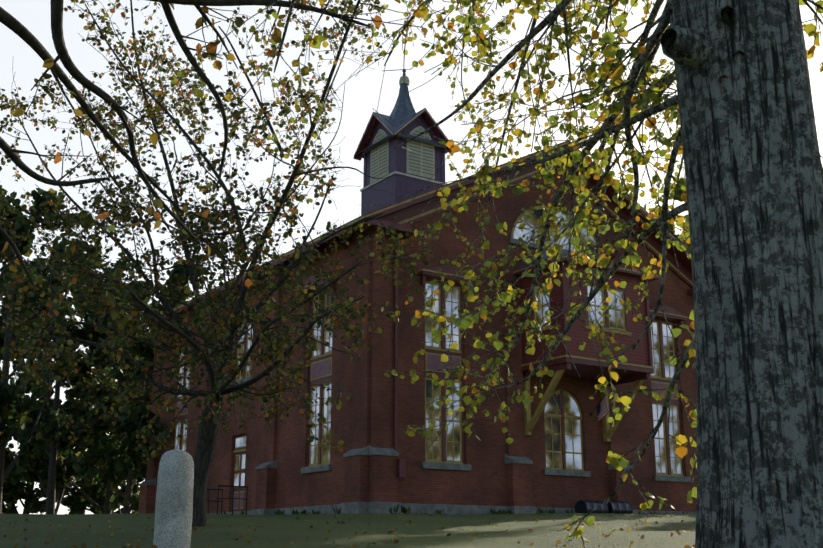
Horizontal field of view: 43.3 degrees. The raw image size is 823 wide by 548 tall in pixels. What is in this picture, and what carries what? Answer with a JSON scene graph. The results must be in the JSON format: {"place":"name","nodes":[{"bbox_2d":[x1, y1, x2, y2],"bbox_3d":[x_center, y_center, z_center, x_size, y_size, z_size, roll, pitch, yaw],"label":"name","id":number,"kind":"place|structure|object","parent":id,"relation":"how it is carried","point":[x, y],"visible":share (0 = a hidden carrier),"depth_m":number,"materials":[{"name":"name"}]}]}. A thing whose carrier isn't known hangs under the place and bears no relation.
{"place":"outdoors","nodes":[
{"label":"outdoors","id":0,"kind":"place"},
{"bbox_2d":[0,0,443,287],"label":"overhanging oak tree","id":1,"kind":"object","parent":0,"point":[19,29],"visible":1,"depth_m":7.84,"materials":[{"name":"brown plant"}]},
{"bbox_2d":[0,513,695,547],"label":"lawn ground","id":2,"kind":"structure","parent":0,"point":[280,531],"depth_m":15.29,"materials":[{"name":"green plant"}]},
{"bbox_2d":[0,188,94,513],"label":"tree","id":3,"kind":"object","parent":2,"relation":"on","point":[15,409],"visible":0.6,"depth_m":49.26,"materials":[{"name":"green plant"}]},
{"bbox_2d":[1,315,126,513],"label":"tree","id":4,"kind":"object","parent":2,"relation":"on","point":[15,489],"visible":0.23,"depth_m":61.51,"materials":[{"name":"green plant"}]},
{"bbox_2d":[0,242,150,513],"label":"tree","id":5,"kind":"object","parent":2,"relation":"on","point":[47,465],"visible":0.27,"depth_m":53.89,"materials":[{"name":"green plant"}]},
{"bbox_2d":[33,298,157,513],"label":"tree","id":6,"kind":"object","parent":2,"relation":"on","point":[73,502],"visible":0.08,"depth_m":65.89,"materials":[{"name":"green plant"}]},
{"bbox_2d":[53,280,147,513],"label":"tree","id":7,"kind":"object","parent":2,"relation":"on","point":[82,450],"visible":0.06,"depth_m":72.39,"materials":[{"name":"green plant"}]},
{"bbox_2d":[18,251,190,513],"bbox_3d":[-17.234,6.770,60.254,10.418,16.364,8.100,10,-18,-33],"label":"tree","id":8,"kind":"object","parent":2,"relation":"on","point":[71,393],"visible":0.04,"depth_m":58.18,"materials":[{"name":"green plant"}]},
{"bbox_2d":[71,259,205,513],"bbox_3d":[-13.575,5.700,51.332,8.381,13.892,11.772,-3,-15,10],"label":"tree","id":9,"kind":"object","parent":2,"relation":"on","point":[106,452],"visible":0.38,"depth_m":50.13,"materials":[{"name":"green plant"}]},
{"bbox_2d":[153,449,193,547],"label":"granite post","id":10,"kind":"object","parent":2,"relation":"on","point":[174,509],"visible":1,"depth_m":10.09,"materials":[{"name":"grey stone"}]},
{"bbox_2d":[0,0,488,526],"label":"tree","id":11,"kind":"object","parent":2,"relation":"on","point":[212,336],"visible":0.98,"depth_m":18.38,"materials":[{"name":"green plant"}]},
{"bbox_2d":[0,512,694,547],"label":"fallen leaves","id":12,"kind":"object","parent":2,"relation":"on","point":[84,545],"visible":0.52,"depth_m":14.88,"materials":[{"name":"brown plant"}]},
{"bbox_2d":[138,140,696,514],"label":"brick building","id":13,"kind":"structure","parent":2,"relation":"on","point":[553,454],"depth_m":35.83,"materials":[{"name":"brick"}]},
{"bbox_2d":[354,70,451,215],"bbox_3d":[-0.347,-6.112,48.700,3.482,7.684,3.482,10,-18,-33],"label":"cupola","id":14,"kind":"object","parent":13,"relation":"on","point":[383,158],"visible":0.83,"depth_m":47.52,"materials":[{"name":"wood"}]},
{"bbox_2d":[590,394,607,420],"bbox_3d":[6.753,4.889,37.209,0.121,1.021,0.975,7,-17,-26],"label":"flag on pole","id":15,"kind":"object","parent":13,"relation":"attached to","point":[602,409],"visible":1,"depth_m":37.03,"materials":[{"name":"multicoloured fabric"}]},
{"bbox_2d":[206,504,687,514],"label":"foundation weeds","id":16,"kind":"object","parent":2,"relation":"on","point":[403,511],"visible":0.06,"depth_m":33.89,"materials":[{"name":"green plant"}]},
{"bbox_2d":[168,0,822,547],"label":"tree foliage","id":17,"kind":"object","parent":2,"relation":"on","point":[744,144],"visible":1,"depth_m":5.23,"materials":[{"name":"green plant"}]},
{"bbox_2d":[575,500,632,513],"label":"barrels","id":18,"kind":"object","parent":2,"relation":"on","point":[613,507],"visible":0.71,"depth_m":35.56,"materials":[{"name":"paint"}]},
{"bbox_2d":[652,183,688,240],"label":"tree","id":19,"kind":"object","parent":2,"relation":"on","point":[679,199],"depth_m":65.56,"materials":[{"name":"green plant"}]},
{"bbox_2d":[677,236,690,250],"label":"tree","id":20,"kind":"object","parent":2,"relation":"on","point":[688,245],"depth_m":79.80,"materials":[{"name":"green plant"}]},
{"bbox_2d":[0,0,822,514],"label":"sky","id":21,"kind":"structure","parent":0,"point":[361,93],"materials":[{"name":"white"}]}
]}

